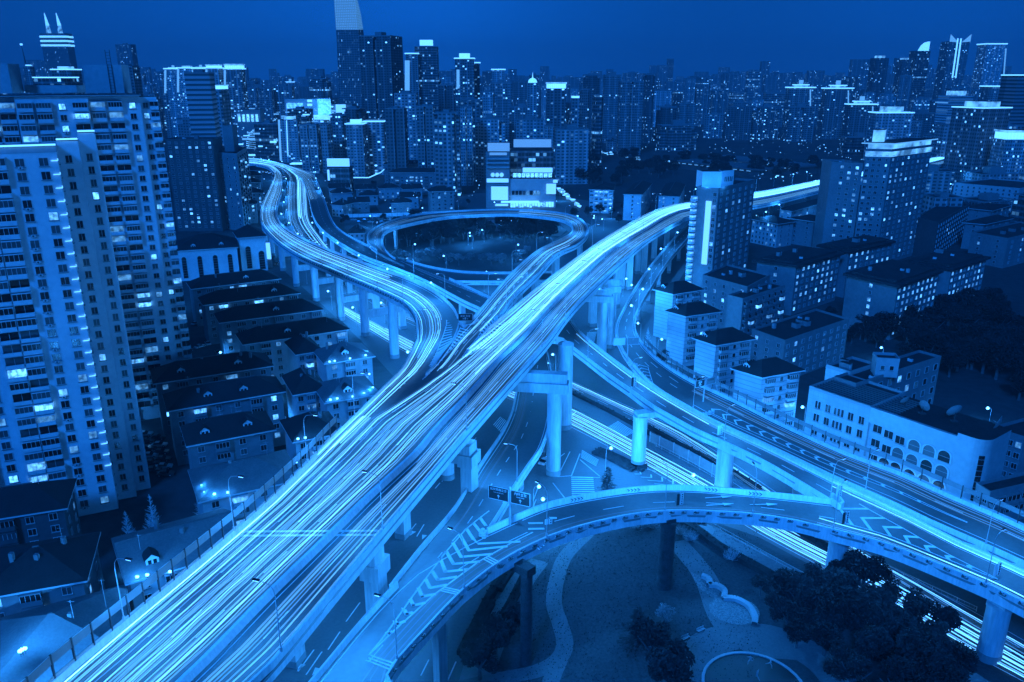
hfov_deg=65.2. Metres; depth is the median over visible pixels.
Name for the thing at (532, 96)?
domed tower
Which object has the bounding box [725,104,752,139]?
apartment tower
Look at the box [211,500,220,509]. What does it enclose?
window
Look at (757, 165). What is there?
broadleaf tree
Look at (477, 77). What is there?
apartment tower
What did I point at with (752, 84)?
apartment tower
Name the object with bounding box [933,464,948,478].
arched window
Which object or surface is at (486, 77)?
apartment tower
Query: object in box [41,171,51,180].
window
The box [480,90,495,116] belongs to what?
apartment tower
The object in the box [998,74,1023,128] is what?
office tower
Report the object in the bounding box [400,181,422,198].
terrace house
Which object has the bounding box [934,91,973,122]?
apartment tower
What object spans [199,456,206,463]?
window
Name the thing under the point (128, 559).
street lamp
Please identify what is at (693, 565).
path
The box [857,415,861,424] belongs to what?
window
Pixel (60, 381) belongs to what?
window
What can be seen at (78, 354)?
window
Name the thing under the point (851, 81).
apartment tower
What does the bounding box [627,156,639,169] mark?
broadleaf tree
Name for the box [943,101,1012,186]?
apartment tower
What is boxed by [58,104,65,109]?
window
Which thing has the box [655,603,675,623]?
pale tree
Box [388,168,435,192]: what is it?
terrace house
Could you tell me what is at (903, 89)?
apartment tower
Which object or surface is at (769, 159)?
broadleaf tree
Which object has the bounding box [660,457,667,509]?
street lamp
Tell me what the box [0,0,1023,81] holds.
sky
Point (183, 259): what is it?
arched window
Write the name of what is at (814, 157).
broadleaf tree
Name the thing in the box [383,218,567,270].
lawn
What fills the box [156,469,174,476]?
parked car
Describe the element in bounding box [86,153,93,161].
window
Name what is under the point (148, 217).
window
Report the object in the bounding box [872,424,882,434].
window
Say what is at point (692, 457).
roadside wall
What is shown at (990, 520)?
street lamp
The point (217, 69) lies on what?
apartment tower
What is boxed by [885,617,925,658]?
broadleaf tree
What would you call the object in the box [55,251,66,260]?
window
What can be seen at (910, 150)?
window
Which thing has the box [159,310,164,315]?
window
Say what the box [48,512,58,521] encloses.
window
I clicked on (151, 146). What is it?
window
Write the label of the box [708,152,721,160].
broadleaf tree
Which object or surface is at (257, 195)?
terrace house
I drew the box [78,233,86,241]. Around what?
window
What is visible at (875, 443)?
window
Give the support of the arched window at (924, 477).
in the arched building at (967, 451)
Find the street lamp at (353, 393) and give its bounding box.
[352,372,364,414]
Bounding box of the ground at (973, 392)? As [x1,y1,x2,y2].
[79,82,1023,681]
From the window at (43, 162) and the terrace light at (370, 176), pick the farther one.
the terrace light at (370, 176)
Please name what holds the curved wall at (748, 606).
on the lawn at (804, 673)
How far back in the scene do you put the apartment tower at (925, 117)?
1290.95 m
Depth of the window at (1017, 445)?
200.78 m
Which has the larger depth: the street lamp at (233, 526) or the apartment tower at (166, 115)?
the apartment tower at (166, 115)
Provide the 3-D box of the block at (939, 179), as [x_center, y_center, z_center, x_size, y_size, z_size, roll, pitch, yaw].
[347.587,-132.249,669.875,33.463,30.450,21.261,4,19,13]
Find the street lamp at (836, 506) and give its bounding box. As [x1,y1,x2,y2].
[832,479,847,528]
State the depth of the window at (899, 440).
203.44 m
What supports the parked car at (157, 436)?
on the ground at (973, 392)
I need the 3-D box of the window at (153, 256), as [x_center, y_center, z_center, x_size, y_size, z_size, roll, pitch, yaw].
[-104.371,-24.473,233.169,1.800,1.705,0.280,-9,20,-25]
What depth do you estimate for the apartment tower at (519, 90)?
1316.88 m
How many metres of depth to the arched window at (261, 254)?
431.74 m
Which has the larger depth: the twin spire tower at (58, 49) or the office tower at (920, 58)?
the twin spire tower at (58, 49)
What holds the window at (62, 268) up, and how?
in the apartment tower at (69, 408)
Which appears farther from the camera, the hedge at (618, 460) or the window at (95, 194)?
the hedge at (618, 460)
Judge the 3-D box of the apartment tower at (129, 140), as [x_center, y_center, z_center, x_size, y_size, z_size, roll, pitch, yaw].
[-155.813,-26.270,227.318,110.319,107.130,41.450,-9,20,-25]
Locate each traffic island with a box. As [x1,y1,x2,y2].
[540,475,556,481]
[605,445,638,471]
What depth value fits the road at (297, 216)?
616.04 m
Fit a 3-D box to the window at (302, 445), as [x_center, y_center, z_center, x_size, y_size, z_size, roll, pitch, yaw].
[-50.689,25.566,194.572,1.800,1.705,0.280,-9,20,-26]
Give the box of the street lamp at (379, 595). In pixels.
[374,593,397,658]
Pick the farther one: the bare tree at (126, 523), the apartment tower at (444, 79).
the apartment tower at (444, 79)
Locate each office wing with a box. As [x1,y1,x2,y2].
[824,356,871,379]
[834,350,940,403]
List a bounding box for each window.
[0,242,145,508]
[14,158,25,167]
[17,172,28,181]
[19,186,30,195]
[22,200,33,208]
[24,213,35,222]
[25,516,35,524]
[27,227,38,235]
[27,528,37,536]
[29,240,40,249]
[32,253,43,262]
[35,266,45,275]
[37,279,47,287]
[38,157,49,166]
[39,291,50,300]
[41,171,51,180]
[42,304,52,312]
[43,185,54,194]
[44,316,54,325]
[46,198,56,207]
[47,329,57,337]
[48,212,59,220]
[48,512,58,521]
[49,341,59,349]
[51,225,61,234]
[51,353,61,361]
[51,524,59,533]
[53,238,63,247]
[54,365,64,373]
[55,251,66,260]
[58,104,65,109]
[58,264,68,272]
[60,115,67,120]
[60,277,70,285]
[61,586,73,596]
[62,126,69,131]
[62,289,72,298]
[64,155,73,163]
[64,301,74,310]
[67,168,75,176]
[67,314,77,322]
[69,182,77,189]
[69,326,78,334]
[71,195,79,202]
[71,338,80,347]
[73,350,83,358]
[74,208,82,215]
[76,220,84,228]
[76,362,85,370]
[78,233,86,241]
[80,246,88,253]
[82,258,90,266]
[85,270,92,278]
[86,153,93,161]
[86,283,94,290]
[88,166,95,174]
[88,295,96,302]
[90,179,97,187]
[92,192,99,199]
[94,204,101,212]
[96,217,103,225]
[98,229,105,237]
[129,103,135,108]
[130,113,137,119]
[132,124,138,129]
[133,134,140,140]
[135,145,141,150]
[136,155,142,160]
[138,165,144,171]
[139,175,146,181]
[141,185,147,191]
[142,102,148,108]
[142,195,148,201]
[144,113,150,118]
[144,205,149,211]
[145,215,151,221]
[146,123,150,128]
[146,225,153,230]
[147,134,152,139]
[148,144,154,149]
[148,235,154,240]
[149,244,155,250]
[150,154,155,159]
[150,254,157,259]
[151,164,156,169]
[152,263,158,269]
[153,273,159,278]
[155,194,161,199]
[155,282,161,287]
[156,204,162,209]
[156,291,162,297]
[157,301,163,306]
[158,214,163,219]
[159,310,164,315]
[160,289,182,360]
[161,233,166,238]
[162,384,168,390]
[163,252,168,257]
[167,280,172,285]
[168,146,200,227]
[177,411,184,417]
[181,257,188,277]
[197,256,203,276]
[197,446,205,453]
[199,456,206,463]
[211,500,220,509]
[212,255,219,273]
[216,404,222,411]
[227,253,233,271]
[234,401,240,407]
[239,438,246,445]
[240,448,247,455]
[245,246,252,268]
[258,250,266,268]
[259,434,266,441]
[260,369,266,374]
[260,444,267,451]
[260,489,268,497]
[271,395,276,401]
[271,405,277,410]
[273,414,278,420]
[274,432,280,438]
[298,396,303,402]
[299,405,304,411]
[300,442,306,449]
[333,403,338,409]
[511,173,553,206]
[738,184,752,267]
[838,422,842,431]
[840,409,844,418]
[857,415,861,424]
[868,453,877,460]
[869,438,879,447]
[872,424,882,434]
[877,457,890,466]
[880,443,890,454]
[881,150,928,259]
[883,429,893,440]
[887,378,892,386]
[889,461,901,471]
[890,446,904,459]
[894,435,904,445]
[897,375,901,383]
[903,468,915,475]
[904,384,908,391]
[904,453,918,465]
[906,372,910,379]
[906,439,921,452]
[917,474,930,482]
[918,458,933,472]
[921,444,936,458]
[931,479,945,489]
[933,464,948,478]
[936,449,951,463]
[970,456,984,500]
[1010,462,1016,469]
[1012,452,1018,459]
[1014,441,1021,449]
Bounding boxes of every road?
[249,160,329,248]
[259,166,1023,681]
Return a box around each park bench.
[681,633,689,640]
[696,625,704,632]
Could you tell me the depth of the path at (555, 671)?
141.72 m
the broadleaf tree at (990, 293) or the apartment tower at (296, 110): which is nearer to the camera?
the broadleaf tree at (990, 293)
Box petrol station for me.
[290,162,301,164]
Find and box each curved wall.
[701,573,712,584]
[708,582,727,596]
[722,595,757,624]
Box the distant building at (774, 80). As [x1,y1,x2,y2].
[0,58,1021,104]
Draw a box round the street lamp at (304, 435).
[303,414,317,462]
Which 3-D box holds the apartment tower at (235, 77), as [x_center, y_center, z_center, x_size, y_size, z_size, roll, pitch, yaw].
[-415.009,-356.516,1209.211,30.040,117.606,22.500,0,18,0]
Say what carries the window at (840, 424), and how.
in the arched building at (967, 451)
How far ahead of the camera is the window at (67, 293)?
176.75 m
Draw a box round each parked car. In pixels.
[142,430,152,436]
[143,437,154,443]
[145,444,156,450]
[146,451,158,457]
[147,458,159,464]
[148,466,161,472]
[149,434,165,439]
[151,441,167,447]
[152,448,169,454]
[154,455,171,461]
[155,462,172,468]
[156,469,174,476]
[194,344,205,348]
[538,457,545,465]
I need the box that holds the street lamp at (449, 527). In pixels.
[447,526,464,587]
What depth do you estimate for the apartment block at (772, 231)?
494.64 m
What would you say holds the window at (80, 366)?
in the apartment tower at (69, 408)
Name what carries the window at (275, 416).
in the terrace house at (191, 404)
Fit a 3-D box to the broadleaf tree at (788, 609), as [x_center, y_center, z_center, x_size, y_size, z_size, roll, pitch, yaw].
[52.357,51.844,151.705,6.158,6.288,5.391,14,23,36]
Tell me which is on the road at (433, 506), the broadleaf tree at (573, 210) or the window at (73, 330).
the broadleaf tree at (573, 210)
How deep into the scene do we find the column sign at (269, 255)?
437.46 m
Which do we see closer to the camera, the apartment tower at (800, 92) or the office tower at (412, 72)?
the office tower at (412, 72)
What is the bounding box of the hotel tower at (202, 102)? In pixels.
[184,70,220,136]
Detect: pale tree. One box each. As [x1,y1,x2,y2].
[389,249,401,258]
[401,250,410,259]
[413,249,424,262]
[424,246,436,260]
[442,253,452,264]
[452,253,464,265]
[486,252,496,264]
[494,253,506,265]
[518,249,525,257]
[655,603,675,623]
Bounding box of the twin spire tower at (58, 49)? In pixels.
[39,13,77,76]
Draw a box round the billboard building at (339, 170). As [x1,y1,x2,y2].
[327,158,353,191]
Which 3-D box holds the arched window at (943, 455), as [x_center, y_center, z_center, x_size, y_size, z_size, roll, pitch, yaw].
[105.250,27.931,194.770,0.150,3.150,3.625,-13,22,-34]
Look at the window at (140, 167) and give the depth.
225.25 m
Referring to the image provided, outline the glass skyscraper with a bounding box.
[334,0,363,107]
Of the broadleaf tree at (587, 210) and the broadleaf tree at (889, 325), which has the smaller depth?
the broadleaf tree at (889, 325)
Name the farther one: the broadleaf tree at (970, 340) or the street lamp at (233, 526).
the broadleaf tree at (970, 340)
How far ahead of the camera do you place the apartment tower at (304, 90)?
2214.78 m
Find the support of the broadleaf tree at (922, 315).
on the ground at (973, 392)
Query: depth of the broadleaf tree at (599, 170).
787.00 m
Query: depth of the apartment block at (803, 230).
495.73 m
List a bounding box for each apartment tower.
[0,50,191,420]
[0,130,150,515]
[120,65,142,95]
[142,85,154,92]
[143,92,164,141]
[154,70,163,109]
[158,88,164,126]
[159,85,172,138]
[163,65,182,136]
[175,118,191,136]
[176,66,195,117]
[191,65,205,71]
[204,64,223,84]
[223,64,248,142]
[246,81,258,89]
[247,84,275,121]
[254,120,279,158]
[271,77,281,94]
[273,84,294,121]
[278,116,301,161]
[285,79,299,97]
[287,106,313,123]
[299,84,309,97]
[299,122,322,173]
[307,76,331,103]
[318,123,334,172]
[329,113,349,157]
[332,89,338,96]
[332,97,338,103]
[342,106,366,120]
[345,119,368,176]
[362,120,386,174]
[385,106,408,182]
[394,91,417,159]
[416,104,434,167]
[433,109,460,196]
[438,83,455,115]
[439,74,450,86]
[454,53,474,148]
[460,97,482,175]
[460,105,473,185]
[474,62,480,98]
[474,114,504,179]
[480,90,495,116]
[482,70,491,93]
[490,80,511,141]
[491,69,505,81]
[509,103,526,147]
[511,79,527,105]
[516,116,543,138]
[529,74,539,99]
[539,90,540,113]
[541,81,553,124]
[544,125,553,148]
[546,82,566,127]
[553,124,588,184]
[566,84,569,101]
[566,101,570,123]
[570,87,578,100]
[571,95,579,127]
[579,81,582,90]
[579,88,589,127]
[583,73,600,142]
[590,94,603,163]
[600,81,602,96]
[602,73,621,142]
[616,79,643,154]
[627,71,637,83]
[641,73,655,142]
[653,88,671,126]
[655,80,660,89]
[655,104,676,139]
[671,90,682,109]
[677,102,695,129]
[682,78,695,102]
[685,169,754,292]
[694,75,711,124]
[703,112,723,137]
[708,82,720,112]
[709,89,725,124]
[720,72,728,114]
[725,100,749,126]
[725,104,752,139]
[728,91,744,104]
[744,70,760,104]
[749,98,763,109]
[750,104,781,139]
[763,90,785,126]
[781,80,815,135]
[781,103,815,141]
[812,159,862,247]
[813,95,820,126]
[815,83,830,95]
[815,106,819,137]
[817,80,853,138]
[840,106,844,141]
[841,75,860,102]
[841,96,878,140]
[854,129,937,259]
[858,88,864,100]
[861,92,875,102]
[863,106,914,160]
[876,92,897,105]
[877,104,889,110]
[885,73,894,92]
[895,75,912,110]
[909,97,930,111]
[910,120,922,137]
[913,109,935,137]
[923,134,931,137]
[924,87,933,99]
[929,98,937,111]
[930,123,949,167]
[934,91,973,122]
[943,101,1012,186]
[945,86,971,94]
[963,82,969,87]
[970,89,979,100]
[978,85,999,100]
[988,129,1023,172]
[1008,121,1022,128]
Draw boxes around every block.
[32,77,80,93]
[50,66,84,93]
[165,136,226,230]
[218,146,252,229]
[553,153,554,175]
[588,181,614,213]
[606,135,616,150]
[623,180,651,219]
[656,120,698,150]
[658,181,685,208]
[701,264,769,327]
[725,281,785,335]
[750,215,796,247]
[750,309,848,375]
[753,247,844,315]
[777,199,816,219]
[787,214,815,246]
[816,235,895,297]
[839,133,865,155]
[842,259,943,339]
[903,248,990,306]
[912,202,969,256]
[921,192,962,213]
[925,164,954,192]
[953,178,1023,211]
[961,214,1013,248]
[962,166,1019,181]
[963,192,1018,216]
[967,203,1011,220]
[968,222,1023,267]
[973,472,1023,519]
[1000,418,1023,476]
[1010,193,1023,221]
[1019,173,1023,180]
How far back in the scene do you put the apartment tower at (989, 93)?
1101.72 m
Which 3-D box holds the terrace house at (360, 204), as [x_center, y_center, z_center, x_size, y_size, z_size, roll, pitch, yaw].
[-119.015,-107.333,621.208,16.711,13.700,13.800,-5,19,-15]
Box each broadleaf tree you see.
[339,213,349,225]
[379,213,386,218]
[392,229,402,242]
[399,228,411,245]
[400,225,419,245]
[409,209,421,214]
[421,224,439,245]
[421,226,439,246]
[427,221,441,234]
[433,220,447,242]
[442,222,458,242]
[443,227,457,243]
[444,220,462,240]
[457,222,471,240]
[459,218,473,238]
[459,635,499,680]
[468,226,480,241]
[473,611,517,656]
[474,217,492,237]
[480,221,494,238]
[494,217,499,223]
[497,225,510,239]
[498,217,517,225]
[499,220,511,237]
[499,600,519,627]
[507,221,523,243]
[516,222,534,243]
[520,221,538,241]
[523,218,539,237]
[536,220,553,242]
[537,225,547,241]
[541,221,558,242]
[569,207,578,214]
[574,168,587,177]
[584,206,593,217]
[585,164,596,183]
[588,152,600,165]
[589,173,601,182]
[591,166,602,182]
[596,204,604,209]
[610,173,620,183]
[614,214,622,220]
[616,168,627,182]
[618,160,630,167]
[619,148,629,159]
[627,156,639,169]
[628,615,672,663]
[629,146,638,156]
[634,160,643,173]
[642,158,654,173]
[644,637,694,681]
[652,157,661,172]
[654,162,666,177]
[657,349,669,360]
[659,159,668,174]
[662,155,669,159]
[666,160,680,174]
[674,151,687,160]
[683,150,691,159]
[697,154,709,159]
[700,160,709,167]
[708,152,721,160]
[708,162,722,170]
[719,155,730,161]
[728,155,736,161]
[748,155,762,162]
[750,160,764,168]
[750,574,770,595]
[763,160,773,166]
[764,589,787,621]
[766,566,800,602]
[767,157,775,161]
[770,598,800,625]
[771,166,781,177]
[776,158,789,170]
[783,618,815,647]
[787,607,815,630]
[788,162,799,178]
[789,575,822,608]
[799,561,824,587]
[804,582,852,622]
[806,155,819,163]
[809,620,844,655]
[812,607,845,634]
[815,162,821,172]
[820,566,861,600]
[823,636,860,679]
[825,306,837,313]
[826,559,852,573]
[827,577,860,622]
[831,653,872,681]
[839,549,887,587]
[844,586,883,633]
[847,324,858,343]
[853,626,893,661]
[854,322,866,339]
[854,584,899,625]
[855,314,881,341]
[861,561,894,587]
[867,328,886,347]
[870,575,902,599]
[872,601,922,648]
[874,311,899,341]
[877,653,930,681]
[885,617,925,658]
[894,625,951,679]
[896,329,925,352]
[899,586,934,624]
[902,304,919,318]
[906,311,927,320]
[909,331,941,352]
[915,331,952,356]
[921,620,950,650]
[924,305,947,323]
[926,598,962,631]
[926,650,970,681]
[927,337,951,356]
[934,294,945,312]
[936,293,958,322]
[939,350,965,376]
[943,341,973,371]
[949,639,979,674]
[950,289,965,304]
[959,287,978,296]
[959,336,989,369]
[965,346,975,368]
[968,337,1000,373]
[974,289,998,304]
[979,342,1018,379]
[981,333,1014,369]
[984,287,1003,304]
[990,294,1010,308]
[1003,310,1015,317]
[1009,372,1023,400]
[1011,316,1023,325]
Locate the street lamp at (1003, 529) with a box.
[985,527,1006,582]
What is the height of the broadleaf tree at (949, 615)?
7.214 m
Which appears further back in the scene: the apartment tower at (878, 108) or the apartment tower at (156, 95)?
the apartment tower at (878, 108)
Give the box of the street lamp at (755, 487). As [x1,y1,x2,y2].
[752,461,756,512]
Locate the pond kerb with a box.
[701,651,802,681]
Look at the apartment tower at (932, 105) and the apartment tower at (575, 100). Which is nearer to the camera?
the apartment tower at (575, 100)
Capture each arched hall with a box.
[176,232,238,280]
[233,224,267,270]
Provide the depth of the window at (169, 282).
238.55 m
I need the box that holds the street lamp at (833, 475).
[829,457,845,497]
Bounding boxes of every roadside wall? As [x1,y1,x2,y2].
[320,270,412,318]
[344,211,436,216]
[649,431,733,485]
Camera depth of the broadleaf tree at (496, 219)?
549.15 m
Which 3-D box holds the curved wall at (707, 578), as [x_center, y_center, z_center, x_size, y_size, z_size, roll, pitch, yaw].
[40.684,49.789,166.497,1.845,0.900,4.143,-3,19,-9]
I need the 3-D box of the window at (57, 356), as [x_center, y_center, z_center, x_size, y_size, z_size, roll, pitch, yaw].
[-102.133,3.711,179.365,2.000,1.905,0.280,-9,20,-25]
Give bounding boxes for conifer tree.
[596,467,616,490]
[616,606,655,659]
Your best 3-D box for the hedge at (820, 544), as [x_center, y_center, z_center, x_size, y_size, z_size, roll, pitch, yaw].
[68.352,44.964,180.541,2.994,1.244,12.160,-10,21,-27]
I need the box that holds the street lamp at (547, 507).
[535,480,547,536]
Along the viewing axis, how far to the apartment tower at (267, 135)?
1016.68 m
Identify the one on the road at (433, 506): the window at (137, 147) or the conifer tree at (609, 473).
the conifer tree at (609, 473)
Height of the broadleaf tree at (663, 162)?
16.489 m
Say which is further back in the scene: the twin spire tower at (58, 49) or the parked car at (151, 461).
the twin spire tower at (58, 49)
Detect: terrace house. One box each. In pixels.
[0,473,81,546]
[0,529,104,616]
[0,580,130,681]
[111,508,236,611]
[150,351,273,434]
[162,375,285,465]
[180,404,276,495]
[186,269,280,325]
[188,442,296,524]
[197,283,300,344]
[214,298,323,353]
[235,316,350,384]
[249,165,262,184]
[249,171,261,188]
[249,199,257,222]
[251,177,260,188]
[251,187,263,210]
[279,405,339,468]
[281,367,322,416]
[284,331,320,373]
[314,338,375,384]
[316,368,377,425]
[327,182,350,199]
[329,185,352,203]
[330,197,352,216]
[347,196,370,212]
[348,224,365,241]
[355,184,375,196]
[358,190,378,204]
[377,180,399,198]
[383,160,417,182]
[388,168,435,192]
[390,196,411,212]
[399,191,420,208]
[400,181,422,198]
[426,185,454,211]
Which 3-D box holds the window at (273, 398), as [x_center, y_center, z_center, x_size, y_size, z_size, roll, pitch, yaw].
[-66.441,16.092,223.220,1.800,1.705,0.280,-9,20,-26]
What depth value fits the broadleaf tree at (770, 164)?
846.68 m
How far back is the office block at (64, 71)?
854.49 m
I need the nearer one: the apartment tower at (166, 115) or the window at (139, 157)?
the window at (139, 157)
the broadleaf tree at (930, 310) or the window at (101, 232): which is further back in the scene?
the broadleaf tree at (930, 310)
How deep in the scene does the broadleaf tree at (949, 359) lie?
276.65 m
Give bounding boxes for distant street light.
[164,112,862,220]
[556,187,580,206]
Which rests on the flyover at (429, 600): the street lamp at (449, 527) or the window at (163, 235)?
the street lamp at (449, 527)
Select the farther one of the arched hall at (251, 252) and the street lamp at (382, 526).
the arched hall at (251, 252)
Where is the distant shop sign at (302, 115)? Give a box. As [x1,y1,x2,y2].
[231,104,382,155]
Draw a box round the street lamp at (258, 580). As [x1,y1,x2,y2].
[252,578,282,651]
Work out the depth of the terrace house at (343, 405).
220.07 m
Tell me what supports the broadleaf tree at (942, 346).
on the ground at (973, 392)
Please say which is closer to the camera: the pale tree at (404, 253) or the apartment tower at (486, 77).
the pale tree at (404, 253)
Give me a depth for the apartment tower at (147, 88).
2154.54 m
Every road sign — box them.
[458,312,472,324]
[488,485,529,524]
[613,336,638,360]
[695,376,715,401]
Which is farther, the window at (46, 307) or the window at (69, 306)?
the window at (69, 306)
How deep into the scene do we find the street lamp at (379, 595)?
110.97 m
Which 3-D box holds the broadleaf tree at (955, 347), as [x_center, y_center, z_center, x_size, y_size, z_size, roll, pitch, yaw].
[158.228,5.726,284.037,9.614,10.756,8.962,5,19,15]
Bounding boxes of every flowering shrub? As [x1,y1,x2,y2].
[630,525,645,530]
[645,523,659,528]
[676,522,689,535]
[682,528,698,540]
[723,546,740,560]
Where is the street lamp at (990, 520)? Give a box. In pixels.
[985,498,1003,543]
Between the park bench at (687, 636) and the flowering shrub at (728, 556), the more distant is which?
the flowering shrub at (728, 556)
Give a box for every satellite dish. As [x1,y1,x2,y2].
[900,397,909,408]
[918,400,929,414]
[946,405,961,422]
[993,416,1001,427]
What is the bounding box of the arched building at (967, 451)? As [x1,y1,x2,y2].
[804,374,1010,500]
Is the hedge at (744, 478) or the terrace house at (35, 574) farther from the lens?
the hedge at (744, 478)
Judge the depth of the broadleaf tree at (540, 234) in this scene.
505.03 m
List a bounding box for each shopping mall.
[285,98,356,122]
[486,142,509,207]
[501,139,557,207]
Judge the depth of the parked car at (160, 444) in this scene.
226.85 m
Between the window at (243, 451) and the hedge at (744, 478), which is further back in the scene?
the hedge at (744, 478)
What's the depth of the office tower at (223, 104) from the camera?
676.37 m
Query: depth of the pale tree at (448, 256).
444.84 m
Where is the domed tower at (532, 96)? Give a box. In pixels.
[527,73,537,117]
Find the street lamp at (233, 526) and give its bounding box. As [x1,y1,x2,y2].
[228,475,244,530]
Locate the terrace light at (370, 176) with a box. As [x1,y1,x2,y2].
[353,169,383,177]
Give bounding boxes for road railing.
[656,443,714,476]
[712,523,803,572]
[849,547,976,610]
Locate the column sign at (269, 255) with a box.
[265,242,272,267]
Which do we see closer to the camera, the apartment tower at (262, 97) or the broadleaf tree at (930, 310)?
the broadleaf tree at (930, 310)
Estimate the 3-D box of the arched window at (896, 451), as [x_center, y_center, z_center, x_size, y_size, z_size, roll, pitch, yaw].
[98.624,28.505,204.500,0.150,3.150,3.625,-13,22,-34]
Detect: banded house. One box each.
[652,280,704,339]
[664,301,722,366]
[691,326,756,396]
[730,356,805,426]
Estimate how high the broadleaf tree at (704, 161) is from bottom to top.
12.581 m
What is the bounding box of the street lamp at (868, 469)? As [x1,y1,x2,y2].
[865,448,879,489]
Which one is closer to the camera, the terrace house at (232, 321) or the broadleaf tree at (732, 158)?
the terrace house at (232, 321)
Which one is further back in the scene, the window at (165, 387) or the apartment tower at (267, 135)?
the apartment tower at (267, 135)
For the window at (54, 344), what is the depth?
178.49 m
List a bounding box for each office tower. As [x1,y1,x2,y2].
[115,43,138,65]
[215,85,232,145]
[359,32,403,119]
[405,53,419,104]
[414,40,438,115]
[866,56,888,102]
[892,58,911,96]
[908,42,930,111]
[932,34,971,99]
[970,43,1007,88]
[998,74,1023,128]
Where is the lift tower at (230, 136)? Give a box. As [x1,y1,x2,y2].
[222,125,238,151]
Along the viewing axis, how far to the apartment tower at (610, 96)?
1248.24 m
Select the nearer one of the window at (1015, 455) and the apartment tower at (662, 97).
the window at (1015, 455)
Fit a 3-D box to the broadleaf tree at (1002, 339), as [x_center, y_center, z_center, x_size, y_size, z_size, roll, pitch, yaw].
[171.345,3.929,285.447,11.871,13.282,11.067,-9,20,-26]
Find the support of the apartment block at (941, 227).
on the ground at (973, 392)
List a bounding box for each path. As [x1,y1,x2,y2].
[458,535,593,681]
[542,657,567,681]
[674,540,867,681]
[680,623,858,681]
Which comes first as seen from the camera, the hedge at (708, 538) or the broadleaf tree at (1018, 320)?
the hedge at (708, 538)
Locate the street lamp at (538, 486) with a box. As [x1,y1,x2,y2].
[533,485,540,506]
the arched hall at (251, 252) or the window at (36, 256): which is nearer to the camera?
the window at (36, 256)
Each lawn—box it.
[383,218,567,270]
[496,523,1013,681]
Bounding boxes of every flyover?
[21,157,943,681]
[248,161,458,476]
[249,158,852,497]
[308,484,1023,681]
[367,209,588,381]
[389,350,551,587]
[398,259,551,299]
[615,224,1023,568]
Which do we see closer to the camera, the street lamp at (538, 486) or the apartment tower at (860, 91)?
the street lamp at (538, 486)
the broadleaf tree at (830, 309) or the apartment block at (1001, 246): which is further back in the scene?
the apartment block at (1001, 246)
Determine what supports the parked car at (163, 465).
on the ground at (973, 392)
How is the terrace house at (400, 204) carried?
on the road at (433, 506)
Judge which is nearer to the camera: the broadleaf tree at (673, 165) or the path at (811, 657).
the path at (811, 657)
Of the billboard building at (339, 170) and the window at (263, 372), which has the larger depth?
the billboard building at (339, 170)
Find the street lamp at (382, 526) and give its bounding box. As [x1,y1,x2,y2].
[361,470,383,529]
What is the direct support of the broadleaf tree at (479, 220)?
on the lawn at (497, 243)
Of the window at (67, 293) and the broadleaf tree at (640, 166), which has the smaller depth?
the window at (67, 293)
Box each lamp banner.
[545,518,551,524]
[631,377,636,386]
[676,493,683,505]
[717,425,722,434]
[835,485,842,496]
[842,511,849,523]
[993,562,1001,576]
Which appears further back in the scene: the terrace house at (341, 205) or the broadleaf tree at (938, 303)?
the terrace house at (341, 205)
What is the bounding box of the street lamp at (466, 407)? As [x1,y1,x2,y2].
[451,382,467,430]
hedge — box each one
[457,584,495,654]
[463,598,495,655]
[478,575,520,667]
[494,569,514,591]
[572,390,656,435]
[592,447,647,471]
[647,423,761,489]
[677,522,785,583]
[792,532,827,554]
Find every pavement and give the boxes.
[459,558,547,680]
[696,522,988,681]
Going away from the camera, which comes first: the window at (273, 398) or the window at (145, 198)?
the window at (273, 398)
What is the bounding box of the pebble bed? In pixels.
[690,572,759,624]
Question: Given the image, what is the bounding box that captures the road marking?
[297,284,1023,681]
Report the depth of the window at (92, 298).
183.48 m
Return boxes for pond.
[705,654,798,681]
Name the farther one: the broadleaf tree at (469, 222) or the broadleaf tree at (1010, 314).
the broadleaf tree at (469, 222)
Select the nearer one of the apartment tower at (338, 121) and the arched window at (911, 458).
the arched window at (911, 458)
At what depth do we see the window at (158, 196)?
230.64 m
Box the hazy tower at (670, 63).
[667,59,673,81]
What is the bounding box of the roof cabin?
[870,352,899,377]
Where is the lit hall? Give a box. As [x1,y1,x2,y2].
[235,109,264,146]
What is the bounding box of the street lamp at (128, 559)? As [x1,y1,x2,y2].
[114,557,132,620]
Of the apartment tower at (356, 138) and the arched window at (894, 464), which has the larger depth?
the apartment tower at (356, 138)
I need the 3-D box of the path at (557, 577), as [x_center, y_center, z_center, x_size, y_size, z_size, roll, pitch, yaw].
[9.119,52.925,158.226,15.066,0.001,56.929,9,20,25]
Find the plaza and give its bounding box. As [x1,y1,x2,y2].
[473,220,566,235]
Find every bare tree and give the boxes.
[121,512,134,533]
[143,494,158,528]
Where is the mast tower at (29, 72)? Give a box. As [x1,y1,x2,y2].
[23,65,35,93]
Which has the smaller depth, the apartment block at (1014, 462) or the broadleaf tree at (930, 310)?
the apartment block at (1014, 462)

